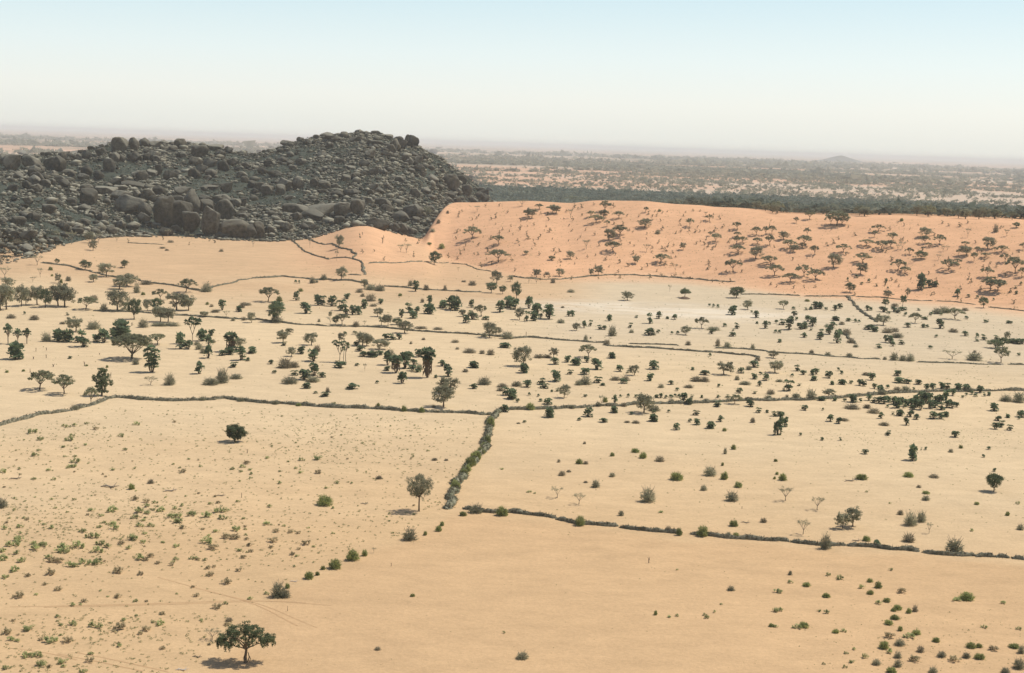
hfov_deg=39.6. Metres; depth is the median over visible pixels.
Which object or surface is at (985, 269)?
acacia tree
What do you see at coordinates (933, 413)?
palm clump
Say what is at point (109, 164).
boulder
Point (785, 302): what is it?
acacia tree
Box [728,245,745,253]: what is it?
acacia tree
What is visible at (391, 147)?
boulder
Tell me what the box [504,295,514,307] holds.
palm clump
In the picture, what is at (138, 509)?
green herb
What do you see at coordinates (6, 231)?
boulder
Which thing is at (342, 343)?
doum palm
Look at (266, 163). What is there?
boulder
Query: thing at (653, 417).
palm clump
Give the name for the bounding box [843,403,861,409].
dry shrub
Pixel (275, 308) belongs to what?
leafy tree
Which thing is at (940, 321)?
palm clump
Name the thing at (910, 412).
palm clump
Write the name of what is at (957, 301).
brush wall
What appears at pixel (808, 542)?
brush wall
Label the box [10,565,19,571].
green herb
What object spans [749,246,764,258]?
thorn tree
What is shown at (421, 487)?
thorn tree
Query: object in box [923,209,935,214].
acacia tree
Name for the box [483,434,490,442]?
green bush
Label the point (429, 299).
palm clump
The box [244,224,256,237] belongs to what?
boulder
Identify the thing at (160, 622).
green herb
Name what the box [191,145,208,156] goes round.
boulder
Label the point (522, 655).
thorn bush
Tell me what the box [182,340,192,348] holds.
palm clump
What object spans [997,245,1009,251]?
acacia tree
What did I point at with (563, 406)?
brush wall
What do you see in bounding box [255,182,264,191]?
boulder
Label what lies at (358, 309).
palm clump
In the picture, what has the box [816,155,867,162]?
distant hill
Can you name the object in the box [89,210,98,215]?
boulder
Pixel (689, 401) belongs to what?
palm clump
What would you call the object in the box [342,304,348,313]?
palm clump
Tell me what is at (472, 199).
boulder
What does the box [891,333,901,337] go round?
thorn bush
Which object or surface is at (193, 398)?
brush wall
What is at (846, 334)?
brush wall
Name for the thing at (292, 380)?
thorn bush
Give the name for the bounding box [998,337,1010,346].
leafy tree
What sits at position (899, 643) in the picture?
thorn bush
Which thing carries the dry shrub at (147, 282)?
on the ground at (570, 598)
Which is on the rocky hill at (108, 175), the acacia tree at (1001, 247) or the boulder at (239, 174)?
the boulder at (239, 174)
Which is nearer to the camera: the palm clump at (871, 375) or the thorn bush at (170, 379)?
the thorn bush at (170, 379)
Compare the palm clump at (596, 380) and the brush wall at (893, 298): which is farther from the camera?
the brush wall at (893, 298)
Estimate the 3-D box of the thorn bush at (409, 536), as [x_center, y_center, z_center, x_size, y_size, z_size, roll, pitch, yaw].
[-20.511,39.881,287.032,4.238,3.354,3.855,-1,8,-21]
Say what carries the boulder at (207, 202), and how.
on the rocky hill at (108, 175)
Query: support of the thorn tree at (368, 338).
on the ground at (570, 598)
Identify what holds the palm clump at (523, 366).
on the ground at (570, 598)
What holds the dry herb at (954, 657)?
on the ground at (570, 598)
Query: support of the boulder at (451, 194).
on the rocky hill at (108, 175)
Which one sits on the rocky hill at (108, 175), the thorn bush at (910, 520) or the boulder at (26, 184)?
the boulder at (26, 184)
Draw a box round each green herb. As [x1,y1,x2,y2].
[0,553,7,560]
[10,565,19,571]
[11,539,20,545]
[13,535,23,540]
[23,625,34,630]
[31,543,39,548]
[36,659,46,665]
[37,541,46,545]
[43,635,57,642]
[57,542,69,548]
[58,658,68,663]
[61,547,69,552]
[69,540,84,547]
[70,457,79,461]
[90,546,103,551]
[95,540,104,544]
[107,505,117,511]
[127,533,137,539]
[134,506,143,511]
[156,506,164,511]
[156,619,164,625]
[171,517,182,521]
[186,509,195,514]
[199,536,211,543]
[201,511,211,516]
[232,526,240,530]
[902,632,914,637]
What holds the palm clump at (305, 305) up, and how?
on the ground at (570, 598)
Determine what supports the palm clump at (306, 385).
on the ground at (570, 598)
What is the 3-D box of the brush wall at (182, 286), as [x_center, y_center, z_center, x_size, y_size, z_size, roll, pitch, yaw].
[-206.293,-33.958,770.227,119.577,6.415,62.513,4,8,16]
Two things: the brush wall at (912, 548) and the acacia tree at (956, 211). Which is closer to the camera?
the brush wall at (912, 548)
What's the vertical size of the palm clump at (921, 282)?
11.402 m
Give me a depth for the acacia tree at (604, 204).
1039.63 m
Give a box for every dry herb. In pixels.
[1,626,11,633]
[12,590,23,597]
[44,567,55,574]
[54,557,64,561]
[62,635,72,642]
[112,621,125,628]
[114,566,123,572]
[208,544,218,549]
[221,533,231,538]
[221,576,231,583]
[230,533,239,538]
[267,537,277,541]
[884,632,895,638]
[897,587,906,593]
[908,654,920,660]
[949,655,961,660]
[989,645,998,649]
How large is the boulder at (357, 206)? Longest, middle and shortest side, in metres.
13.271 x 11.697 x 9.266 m
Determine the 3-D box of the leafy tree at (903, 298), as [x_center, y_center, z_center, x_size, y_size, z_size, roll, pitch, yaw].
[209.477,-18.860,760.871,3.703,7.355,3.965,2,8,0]
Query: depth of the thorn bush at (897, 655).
229.12 m
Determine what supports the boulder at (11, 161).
on the rocky hill at (108, 175)
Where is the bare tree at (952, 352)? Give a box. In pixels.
[942,349,960,358]
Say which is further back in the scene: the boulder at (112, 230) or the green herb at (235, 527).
the boulder at (112, 230)
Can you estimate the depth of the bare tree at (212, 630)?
227.03 m
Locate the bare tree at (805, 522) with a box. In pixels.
[796,519,810,533]
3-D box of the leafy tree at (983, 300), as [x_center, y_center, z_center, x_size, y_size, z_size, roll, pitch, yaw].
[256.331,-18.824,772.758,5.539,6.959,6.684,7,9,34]
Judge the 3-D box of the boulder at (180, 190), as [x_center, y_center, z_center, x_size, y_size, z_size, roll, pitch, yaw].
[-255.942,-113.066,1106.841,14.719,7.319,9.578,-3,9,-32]
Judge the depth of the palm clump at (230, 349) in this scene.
519.36 m
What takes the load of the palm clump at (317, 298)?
on the ground at (570, 598)
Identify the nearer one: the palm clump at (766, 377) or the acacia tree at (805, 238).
the palm clump at (766, 377)
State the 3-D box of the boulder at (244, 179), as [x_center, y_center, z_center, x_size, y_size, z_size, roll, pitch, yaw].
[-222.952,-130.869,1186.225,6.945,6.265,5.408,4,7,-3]
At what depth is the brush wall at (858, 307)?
741.95 m
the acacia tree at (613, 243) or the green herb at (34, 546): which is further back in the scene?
the acacia tree at (613, 243)
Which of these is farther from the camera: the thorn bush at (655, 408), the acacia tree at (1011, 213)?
the acacia tree at (1011, 213)
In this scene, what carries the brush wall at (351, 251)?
on the ground at (570, 598)
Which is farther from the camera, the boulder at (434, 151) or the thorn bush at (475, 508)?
the boulder at (434, 151)
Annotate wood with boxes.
[0,152,1023,206]
[476,182,1023,218]
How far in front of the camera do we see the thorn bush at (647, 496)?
324.15 m
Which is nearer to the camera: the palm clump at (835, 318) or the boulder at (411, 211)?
the palm clump at (835, 318)
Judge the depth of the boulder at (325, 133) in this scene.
1375.64 m
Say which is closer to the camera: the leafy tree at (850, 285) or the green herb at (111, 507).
the green herb at (111, 507)
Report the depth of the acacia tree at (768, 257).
895.98 m
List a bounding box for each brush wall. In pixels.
[0,394,491,425]
[41,262,254,290]
[93,309,255,319]
[255,275,368,284]
[255,318,509,337]
[291,240,328,259]
[309,239,363,263]
[361,264,365,274]
[369,260,422,262]
[384,285,481,291]
[440,406,503,509]
[451,262,491,271]
[462,505,557,518]
[508,387,1023,409]
[510,335,759,361]
[512,273,734,281]
[554,516,575,523]
[584,519,618,526]
[619,524,682,533]
[628,343,678,345]
[689,531,788,541]
[715,346,767,350]
[741,293,767,294]
[766,351,880,359]
[768,293,799,295]
[790,538,846,545]
[806,295,854,296]
[843,332,856,343]
[845,295,876,320]
[847,541,919,551]
[856,296,932,300]
[918,360,1000,364]
[921,549,975,556]
[938,300,975,304]
[975,552,993,556]
[989,306,1023,310]
[994,553,1009,557]
[1008,362,1023,364]
[1011,555,1023,559]
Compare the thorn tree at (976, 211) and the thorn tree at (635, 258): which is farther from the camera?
the thorn tree at (976, 211)
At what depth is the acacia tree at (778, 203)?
1050.06 m
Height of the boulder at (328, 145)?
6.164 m
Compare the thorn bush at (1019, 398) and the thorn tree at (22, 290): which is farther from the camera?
the thorn tree at (22, 290)
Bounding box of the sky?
[0,0,1023,162]
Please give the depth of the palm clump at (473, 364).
508.83 m
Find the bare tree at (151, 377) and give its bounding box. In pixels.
[144,376,157,384]
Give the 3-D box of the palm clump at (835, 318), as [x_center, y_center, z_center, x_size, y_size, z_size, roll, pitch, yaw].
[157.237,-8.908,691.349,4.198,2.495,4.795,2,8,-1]
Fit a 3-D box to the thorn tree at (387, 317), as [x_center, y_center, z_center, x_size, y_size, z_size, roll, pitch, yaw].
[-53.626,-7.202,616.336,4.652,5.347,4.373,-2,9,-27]
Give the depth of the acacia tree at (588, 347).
543.41 m
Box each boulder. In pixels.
[0,153,4,164]
[0,216,8,222]
[2,154,20,169]
[4,228,14,233]
[7,184,17,190]
[7,245,17,249]
[10,231,18,238]
[11,216,26,225]
[13,171,23,178]
[17,150,26,154]
[19,230,37,239]
[19,243,32,251]
[21,155,41,166]
[22,181,31,188]
[23,197,33,203]
[26,212,40,221]
[27,168,41,176]
[28,174,40,183]
[30,172,43,179]
[30,184,42,192]
[34,164,44,172]
[39,179,50,187]
[41,204,56,212]
[43,155,66,171]
[50,236,59,241]
[54,175,63,182]
[58,151,66,158]
[58,178,69,187]
[59,222,69,230]
[61,232,68,237]
[62,169,75,176]
[66,197,76,203]
[68,188,76,192]
[71,153,81,159]
[72,228,83,233]
[77,173,89,179]
[78,204,90,209]
[79,188,97,204]
[79,218,90,224]
[80,165,91,175]
[80,184,93,190]
[82,150,91,158]
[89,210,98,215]
[93,171,104,180]
[94,186,117,193]
[95,147,106,155]
[96,212,108,220]
[103,158,115,171]
[103,198,110,204]
[106,226,117,233]
[109,153,119,162]
[109,178,124,184]
[111,137,128,151]
[111,190,132,198]
[113,185,126,189]
[114,194,146,213]
[115,220,125,228]
[119,154,125,161]
[121,180,144,186]
[125,214,131,222]
[126,151,141,161]
[129,137,139,150]
[130,224,138,230]
[131,190,141,197]
[135,170,148,179]
[137,202,151,215]
[137,212,150,222]
[139,138,149,146]
[141,188,155,198]
[142,153,152,160]
[146,169,157,175]
[149,141,160,146]
[149,150,160,156]
[152,155,161,160]
[152,186,165,194]
[153,196,175,226]
[155,164,161,175]
[159,227,172,235]
[163,170,176,179]
[168,145,177,150]
[170,225,180,231]
[173,195,183,200]
[173,200,192,227]
[174,138,186,146]
[174,186,192,194]
[180,152,186,156]
[181,211,200,231]
[184,189,200,213]
[188,156,202,165]
[188,168,200,178]
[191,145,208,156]
[196,164,207,171]
[199,194,212,200]
[200,185,218,188]
[200,199,213,211]
[201,206,220,234]
[203,158,217,166]
[203,175,211,179]
[204,169,217,176]
[207,144,223,149]
[212,194,230,201]
[214,199,235,218]
[215,232,229,237]
[216,149,225,157]
[217,161,228,170]
[220,182,231,192]
[221,219,248,237]
[224,146,233,152]
[226,158,238,165]
[230,198,241,206]
[236,171,247,177]
[238,213,249,218]
[239,198,246,205]
[240,176,248,182]
[242,161,249,167]
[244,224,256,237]
[247,180,255,187]
[253,221,264,238]
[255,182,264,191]
[257,168,266,173]
[260,185,273,195]
[263,160,273,166]
[264,226,274,232]
[266,170,282,176]
[275,184,285,194]
[276,156,287,161]
[277,177,291,190]
[280,140,294,144]
[280,222,292,231]
[282,203,308,212]
[286,151,293,156]
[288,165,296,170]
[290,212,301,219]
[292,177,304,189]
[295,158,306,164]
[299,222,308,229]
[301,208,323,220]
[307,203,335,215]
[309,224,315,229]
[310,178,317,186]
[317,152,328,156]
[318,180,330,188]
[320,132,332,135]
[324,135,341,139]
[326,143,333,147]
[330,190,343,196]
[331,183,339,187]
[334,202,352,214]
[334,216,344,224]
[336,158,344,162]
[340,174,350,180]
[343,188,359,195]
[346,165,355,169]
[349,136,361,141]
[350,199,364,213]
[359,159,370,166]
[365,150,374,156]
[365,197,372,203]
[365,218,390,230]
[367,140,383,144]
[367,189,374,194]
[368,168,378,174]
[369,184,377,189]
[375,187,383,194]
[375,198,391,207]
[379,169,387,175]
[381,150,390,155]
[381,204,391,211]
[384,134,392,138]
[386,144,395,152]
[387,223,400,231]
[390,138,399,150]
[391,211,409,221]
[395,176,405,182]
[397,137,407,148]
[397,223,407,234]
[402,154,409,161]
[402,203,422,217]
[405,134,418,146]
[405,158,413,164]
[407,226,413,233]
[409,188,420,197]
[411,216,419,222]
[413,165,424,171]
[414,156,422,162]
[420,187,430,193]
[426,174,438,183]
[429,149,437,153]
[435,184,442,190]
[443,174,459,190]
[446,191,455,198]
[453,188,461,195]
[453,197,461,202]
[457,175,467,184]
[462,185,471,196]
[468,197,476,201]
[474,191,484,200]
[483,193,489,201]
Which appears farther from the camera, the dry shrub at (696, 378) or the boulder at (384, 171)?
the boulder at (384, 171)
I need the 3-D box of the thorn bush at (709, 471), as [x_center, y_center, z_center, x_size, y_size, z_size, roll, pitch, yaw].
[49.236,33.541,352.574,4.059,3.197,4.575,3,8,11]
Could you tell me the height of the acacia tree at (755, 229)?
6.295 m
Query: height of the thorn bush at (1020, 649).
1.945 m
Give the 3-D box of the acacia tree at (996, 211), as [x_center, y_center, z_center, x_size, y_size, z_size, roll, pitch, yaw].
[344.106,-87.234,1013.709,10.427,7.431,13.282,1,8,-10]
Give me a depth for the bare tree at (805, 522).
300.69 m
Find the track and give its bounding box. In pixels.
[11,577,330,671]
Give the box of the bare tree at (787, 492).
[777,485,793,500]
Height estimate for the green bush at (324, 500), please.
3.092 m
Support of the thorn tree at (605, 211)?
on the ground at (570, 598)
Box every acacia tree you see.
[27,370,54,389]
[51,374,75,393]
[77,296,98,309]
[83,386,99,398]
[110,333,153,358]
[148,333,164,344]
[152,289,168,299]
[177,278,196,291]
[214,620,276,662]
[259,287,279,301]
[334,313,349,324]
[463,226,481,238]
[473,304,486,315]
[485,249,509,261]
[491,235,503,243]
[578,344,596,357]
[588,214,603,221]
[600,200,611,207]
[605,241,620,249]
[612,225,628,235]
[653,253,670,262]
[694,317,708,327]
[711,233,721,241]
[724,259,742,271]
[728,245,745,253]
[728,394,742,403]
[751,226,761,234]
[762,255,776,263]
[765,234,774,244]
[765,264,784,275]
[774,201,784,213]
[778,300,788,308]
[782,239,797,248]
[782,273,801,281]
[795,264,811,276]
[797,235,811,242]
[804,210,815,219]
[805,269,825,279]
[810,245,818,251]
[825,210,850,225]
[836,243,851,251]
[837,217,848,222]
[854,252,872,262]
[860,239,873,245]
[871,224,886,230]
[874,240,888,248]
[888,232,897,240]
[890,259,906,270]
[900,266,910,273]
[908,312,923,320]
[918,235,930,240]
[920,205,936,216]
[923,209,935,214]
[933,234,946,244]
[940,259,958,269]
[944,307,966,319]
[951,209,961,217]
[980,276,1002,290]
[981,267,994,273]
[987,209,1002,218]
[988,279,1007,291]
[994,346,1009,362]
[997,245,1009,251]
[1004,211,1019,217]
[1005,256,1023,272]
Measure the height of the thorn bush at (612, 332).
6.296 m
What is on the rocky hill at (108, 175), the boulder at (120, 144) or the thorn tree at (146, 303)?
the boulder at (120, 144)
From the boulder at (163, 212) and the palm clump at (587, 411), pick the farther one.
the boulder at (163, 212)
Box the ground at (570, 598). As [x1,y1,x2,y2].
[0,128,1023,672]
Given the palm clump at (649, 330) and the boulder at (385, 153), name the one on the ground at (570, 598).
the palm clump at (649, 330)
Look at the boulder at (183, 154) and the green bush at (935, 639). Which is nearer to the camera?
the green bush at (935, 639)
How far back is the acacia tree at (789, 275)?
850.85 m
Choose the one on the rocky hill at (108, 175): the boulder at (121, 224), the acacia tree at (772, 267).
the boulder at (121, 224)
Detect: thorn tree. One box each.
[0,277,15,284]
[0,281,15,309]
[0,285,9,310]
[13,284,28,305]
[20,290,30,304]
[29,285,44,304]
[48,283,69,305]
[51,287,76,306]
[55,273,60,282]
[64,316,82,331]
[84,232,94,242]
[87,239,97,247]
[88,273,97,281]
[96,262,115,276]
[105,288,129,309]
[113,277,128,288]
[117,273,139,285]
[142,299,151,310]
[152,306,166,321]
[161,307,177,322]
[165,292,189,309]
[181,294,196,310]
[200,311,208,316]
[234,338,245,345]
[247,312,255,322]
[276,329,288,342]
[285,347,295,355]
[303,332,317,344]
[335,234,343,245]
[335,265,347,278]
[338,332,344,340]
[355,331,370,345]
[361,279,367,286]
[361,335,373,345]
[371,339,390,348]
[373,307,383,316]
[378,316,385,324]
[383,314,392,322]
[397,320,412,332]
[406,473,433,510]
[432,382,455,406]
[436,375,459,388]
[483,321,497,337]
[490,270,503,282]
[510,345,532,362]
[515,307,524,319]
[524,207,537,217]
[532,269,541,276]
[549,347,558,356]
[550,205,560,213]
[556,268,565,275]
[558,384,570,397]
[566,250,574,257]
[572,322,580,330]
[594,265,603,274]
[599,209,609,216]
[604,228,616,239]
[621,290,634,299]
[627,365,638,374]
[632,255,639,261]
[635,392,654,412]
[637,218,651,227]
[680,325,691,334]
[716,361,733,374]
[742,299,752,309]
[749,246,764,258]
[751,201,760,207]
[761,203,768,210]
[768,350,778,357]
[769,203,780,213]
[769,360,783,372]
[778,231,789,239]
[789,244,798,251]
[822,388,836,395]
[827,253,842,267]
[834,511,850,528]
[844,505,862,526]
[856,208,873,215]
[856,262,867,274]
[873,313,890,324]
[883,290,894,296]
[911,205,922,215]
[917,226,934,234]
[941,208,952,215]
[960,209,971,218]
[960,245,971,255]
[971,208,986,218]
[980,207,990,217]
[982,236,997,248]
[989,210,1002,217]
[1004,331,1010,337]
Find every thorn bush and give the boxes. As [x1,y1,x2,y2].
[0,497,9,507]
[39,331,51,341]
[86,320,101,329]
[99,303,107,310]
[132,358,138,364]
[133,281,140,292]
[137,317,148,327]
[150,322,167,326]
[162,372,175,385]
[165,321,179,325]
[199,281,211,291]
[202,376,219,385]
[215,367,228,383]
[229,373,242,378]
[236,397,244,401]
[269,316,281,322]
[270,578,286,598]
[278,587,291,598]
[281,375,299,384]
[306,375,319,382]
[309,275,315,282]
[320,274,327,279]
[365,283,375,289]
[373,283,384,290]
[401,526,418,540]
[423,205,431,213]
[469,502,484,513]
[476,375,491,384]
[500,330,513,338]
[511,380,523,386]
[515,649,528,659]
[575,379,583,385]
[578,374,592,384]
[591,479,599,487]
[608,325,617,335]
[639,484,655,502]
[648,405,660,410]
[703,466,716,476]
[706,326,722,330]
[725,489,738,501]
[739,381,750,385]
[791,392,801,397]
[805,388,817,399]
[820,531,831,549]
[872,658,881,665]
[877,390,887,394]
[889,352,898,360]
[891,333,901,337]
[893,650,901,658]
[893,659,901,667]
[894,637,905,645]
[899,354,905,360]
[903,509,917,526]
[905,352,914,361]
[916,511,926,522]
[922,495,929,500]
[928,666,937,672]
[932,308,941,313]
[937,650,945,657]
[943,536,965,551]
[962,652,971,657]
[963,387,973,391]
[965,352,982,360]
[999,395,1012,401]
[1000,666,1010,672]
[1011,391,1023,403]
[1012,656,1023,669]
[1016,523,1023,529]
[1018,645,1023,653]
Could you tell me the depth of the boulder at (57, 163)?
1146.27 m
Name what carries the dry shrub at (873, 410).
on the ground at (570, 598)
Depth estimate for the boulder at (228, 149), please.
1329.95 m
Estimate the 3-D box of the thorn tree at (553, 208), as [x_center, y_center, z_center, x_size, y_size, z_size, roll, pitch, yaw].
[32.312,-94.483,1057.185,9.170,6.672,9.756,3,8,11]
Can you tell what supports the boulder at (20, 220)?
on the rocky hill at (108, 175)
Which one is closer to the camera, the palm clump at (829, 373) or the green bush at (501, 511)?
the green bush at (501, 511)
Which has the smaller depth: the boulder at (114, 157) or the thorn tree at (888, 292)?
the thorn tree at (888, 292)
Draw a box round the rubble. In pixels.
[0,131,495,263]
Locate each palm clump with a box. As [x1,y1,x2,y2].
[6,340,24,359]
[51,328,63,341]
[60,327,74,341]
[77,329,90,346]
[92,334,101,341]
[96,328,110,341]
[109,327,120,337]
[112,318,131,336]
[120,326,130,333]
[175,331,185,348]
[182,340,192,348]
[194,361,204,373]
[196,328,207,340]
[203,344,212,357]
[205,334,212,344]
[208,329,214,335]
[218,299,225,309]
[218,349,226,355]
[224,346,234,354]
[229,361,238,366]
[235,305,241,311]
[235,345,246,360]
[248,346,256,352]
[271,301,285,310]
[290,370,298,375]
[293,291,299,299]
[297,346,304,353]
[298,369,311,379]
[300,302,311,313]
[301,382,310,387]
[307,349,317,360]
[308,362,319,375]
[313,294,321,304]
[320,295,326,304]
[320,391,330,396]
[326,295,336,305]
[334,361,346,367]
[336,299,345,310]
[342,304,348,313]
[345,383,359,388]
[349,305,356,314]
[355,305,361,314]
[355,345,364,350]
[359,351,367,356]
[361,299,367,308]
[366,350,378,356]
[383,350,391,364]
[397,371,407,382]
[399,309,404,317]
[400,351,410,368]
[405,302,413,311]
[405,351,413,357]
[409,310,417,317]
[412,280,419,290]
[414,349,421,356]
[423,302,436,313]
[426,295,432,302]
[438,299,448,307]
[443,363,452,376]
[445,295,454,309]
[450,296,462,310]
[463,314,470,322]
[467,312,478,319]
[468,299,473,306]
[468,360,478,367]
[495,300,504,311]
[499,342,511,347]
[501,386,509,394]
[502,404,508,411]
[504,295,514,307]
[507,388,516,398]
[510,298,519,309]
[518,362,528,372]
[522,380,531,386]
[523,310,529,320]
[525,295,532,308]
[530,310,539,320]
[532,303,542,312]
[539,383,549,388]
[542,303,554,318]
[543,397,552,404]
[544,407,553,417]
[550,357,558,364]
[550,369,561,381]
[564,355,571,361]
[569,357,581,364]
[580,367,589,374]
[583,407,592,416]
[591,358,602,369]
[593,376,602,382]
[608,352,615,358]
[610,406,617,412]
[611,394,617,402]
[616,364,623,370]
[620,378,627,382]
[644,328,654,334]
[646,373,654,380]
[647,313,652,323]
[649,360,658,368]
[649,413,657,421]
[656,311,662,318]
[673,422,679,429]
[679,392,687,400]
[686,398,692,404]
[700,370,709,374]
[706,421,715,428]
[714,401,721,406]
[728,305,736,314]
[746,399,753,406]
[749,360,758,367]
[752,310,758,317]
[763,373,768,380]
[773,421,777,434]
[776,419,781,434]
[778,412,784,434]
[782,379,794,390]
[783,416,788,426]
[785,316,793,329]
[797,323,803,329]
[801,321,807,328]
[808,317,816,325]
[811,301,818,308]
[816,302,823,308]
[818,396,826,400]
[825,325,833,333]
[825,371,832,377]
[826,414,833,420]
[828,321,836,327]
[831,316,839,320]
[833,328,841,342]
[837,379,846,384]
[848,394,857,401]
[868,373,875,379]
[870,326,878,331]
[876,385,884,390]
[876,396,882,402]
[879,306,887,311]
[880,396,888,403]
[885,335,893,342]
[893,370,901,375]
[893,397,902,408]
[894,377,905,382]
[896,409,903,415]
[903,399,909,406]
[903,417,909,425]
[907,410,914,416]
[908,443,917,459]
[912,399,918,407]
[916,272,925,289]
[916,399,924,409]
[920,392,930,402]
[926,279,932,286]
[926,399,934,408]
[929,411,938,418]
[932,281,938,286]
[936,318,943,328]
[937,394,944,401]
[937,402,945,409]
[938,382,945,388]
[938,412,944,418]
[943,390,950,399]
[944,400,950,407]
[951,431,959,436]
[954,288,960,295]
[954,383,962,389]
[975,385,984,392]
[990,402,998,410]
[991,422,999,428]
[1012,339,1020,343]
[1017,410,1023,416]
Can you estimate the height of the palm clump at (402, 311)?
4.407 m
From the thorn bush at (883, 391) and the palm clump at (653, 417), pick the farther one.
the thorn bush at (883, 391)
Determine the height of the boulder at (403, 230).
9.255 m
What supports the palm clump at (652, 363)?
on the ground at (570, 598)
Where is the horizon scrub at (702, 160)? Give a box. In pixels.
[0,132,1023,175]
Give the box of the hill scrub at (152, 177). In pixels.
[0,133,491,262]
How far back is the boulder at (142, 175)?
1152.76 m
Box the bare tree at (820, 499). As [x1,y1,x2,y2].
[812,496,824,509]
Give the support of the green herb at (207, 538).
on the ground at (570, 598)
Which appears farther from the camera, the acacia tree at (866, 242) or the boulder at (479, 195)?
the boulder at (479, 195)
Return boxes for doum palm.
[3,323,12,343]
[12,328,22,341]
[22,328,30,343]
[143,344,160,371]
[183,316,202,340]
[223,331,238,346]
[331,339,346,361]
[345,342,349,364]
[388,354,402,372]
[419,346,435,377]
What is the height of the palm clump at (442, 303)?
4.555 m
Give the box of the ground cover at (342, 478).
[0,204,1023,672]
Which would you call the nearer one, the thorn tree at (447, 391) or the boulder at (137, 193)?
the thorn tree at (447, 391)
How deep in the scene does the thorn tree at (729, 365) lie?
512.37 m
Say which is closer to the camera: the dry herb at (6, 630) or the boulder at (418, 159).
the dry herb at (6, 630)
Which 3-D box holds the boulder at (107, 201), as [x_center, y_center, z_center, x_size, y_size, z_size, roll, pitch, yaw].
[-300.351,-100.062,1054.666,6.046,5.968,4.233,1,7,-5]
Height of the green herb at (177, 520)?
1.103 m
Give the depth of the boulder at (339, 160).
1244.32 m
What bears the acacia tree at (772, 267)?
on the ground at (570, 598)
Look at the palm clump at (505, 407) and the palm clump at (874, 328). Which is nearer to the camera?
the palm clump at (505, 407)
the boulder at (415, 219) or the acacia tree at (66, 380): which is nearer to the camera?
the acacia tree at (66, 380)
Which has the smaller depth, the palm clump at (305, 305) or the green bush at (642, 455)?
the green bush at (642, 455)
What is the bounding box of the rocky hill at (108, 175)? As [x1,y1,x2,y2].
[0,136,489,243]
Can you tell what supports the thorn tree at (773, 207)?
on the ground at (570, 598)
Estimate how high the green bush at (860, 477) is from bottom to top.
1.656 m
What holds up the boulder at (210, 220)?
on the rocky hill at (108, 175)
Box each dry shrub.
[6,313,16,318]
[29,314,39,319]
[139,279,153,284]
[276,356,292,368]
[287,361,299,367]
[352,321,359,326]
[365,293,376,301]
[412,326,427,328]
[463,347,477,353]
[486,348,494,354]
[496,383,508,387]
[534,354,543,357]
[608,376,620,380]
[654,455,663,461]
[691,375,701,381]
[700,376,708,381]
[766,389,775,393]
[842,328,850,334]
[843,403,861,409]
[846,337,854,342]
[866,406,879,413]
[878,421,889,425]
[881,327,893,333]
[902,532,915,542]
[912,603,918,611]
[917,644,924,652]
[928,473,938,477]
[948,328,957,332]
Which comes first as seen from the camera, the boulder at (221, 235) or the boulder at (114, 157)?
the boulder at (221, 235)
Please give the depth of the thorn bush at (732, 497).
327.65 m
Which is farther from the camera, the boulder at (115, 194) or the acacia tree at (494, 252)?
the boulder at (115, 194)
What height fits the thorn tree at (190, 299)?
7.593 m
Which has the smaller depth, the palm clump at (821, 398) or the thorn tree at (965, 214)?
the palm clump at (821, 398)
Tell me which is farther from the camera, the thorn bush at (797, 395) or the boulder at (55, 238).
the boulder at (55, 238)
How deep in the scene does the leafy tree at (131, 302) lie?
608.39 m
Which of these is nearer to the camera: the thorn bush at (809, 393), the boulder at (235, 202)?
the thorn bush at (809, 393)
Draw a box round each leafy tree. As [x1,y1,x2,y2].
[37,288,52,306]
[78,259,91,267]
[91,367,112,395]
[121,260,128,267]
[124,298,141,318]
[150,297,164,306]
[224,423,248,441]
[267,301,284,317]
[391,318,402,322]
[428,251,442,264]
[486,282,497,292]
[499,285,507,293]
[511,281,521,297]
[680,287,690,293]
[729,286,745,297]
[845,281,856,290]
[882,297,889,305]
[900,294,906,306]
[914,250,928,256]
[978,296,988,307]
[984,472,1004,491]
[985,339,1003,347]
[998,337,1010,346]
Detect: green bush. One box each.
[128,483,134,489]
[305,570,313,578]
[316,493,332,505]
[328,558,341,569]
[345,548,359,560]
[361,549,367,555]
[435,526,441,530]
[449,483,460,489]
[462,457,474,466]
[471,450,480,457]
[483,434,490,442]
[486,416,494,426]
[495,505,507,515]
[526,403,534,409]
[575,515,585,525]
[639,452,646,458]
[670,472,683,480]
[676,527,681,535]
[696,525,708,536]
[720,471,728,479]
[729,518,737,526]
[734,481,742,487]
[779,473,787,480]
[799,621,808,627]
[802,582,810,586]
[822,592,830,597]
[852,474,868,479]
[862,535,871,540]
[873,581,882,588]
[878,640,888,648]
[884,619,893,624]
[886,666,896,672]
[890,614,899,619]
[894,604,902,610]
[903,471,913,477]
[912,628,920,634]
[932,637,940,641]
[958,591,975,600]
[965,642,977,648]
[974,653,984,659]
[1009,642,1018,648]
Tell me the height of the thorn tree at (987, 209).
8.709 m
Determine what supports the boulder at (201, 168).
on the rocky hill at (108, 175)
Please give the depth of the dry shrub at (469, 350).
545.76 m
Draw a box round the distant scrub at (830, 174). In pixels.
[0,139,1023,187]
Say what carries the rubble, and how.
on the rocky hill at (108, 175)
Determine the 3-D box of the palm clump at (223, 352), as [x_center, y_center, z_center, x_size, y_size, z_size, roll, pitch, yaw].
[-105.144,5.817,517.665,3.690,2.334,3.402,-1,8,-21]
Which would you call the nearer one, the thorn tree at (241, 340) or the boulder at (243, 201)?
the thorn tree at (241, 340)
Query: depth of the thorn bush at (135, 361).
491.03 m
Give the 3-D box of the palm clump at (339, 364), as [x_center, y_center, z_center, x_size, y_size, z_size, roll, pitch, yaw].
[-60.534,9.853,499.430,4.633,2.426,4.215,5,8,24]
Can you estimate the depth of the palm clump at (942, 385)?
497.13 m
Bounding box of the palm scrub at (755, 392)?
[23,275,1022,471]

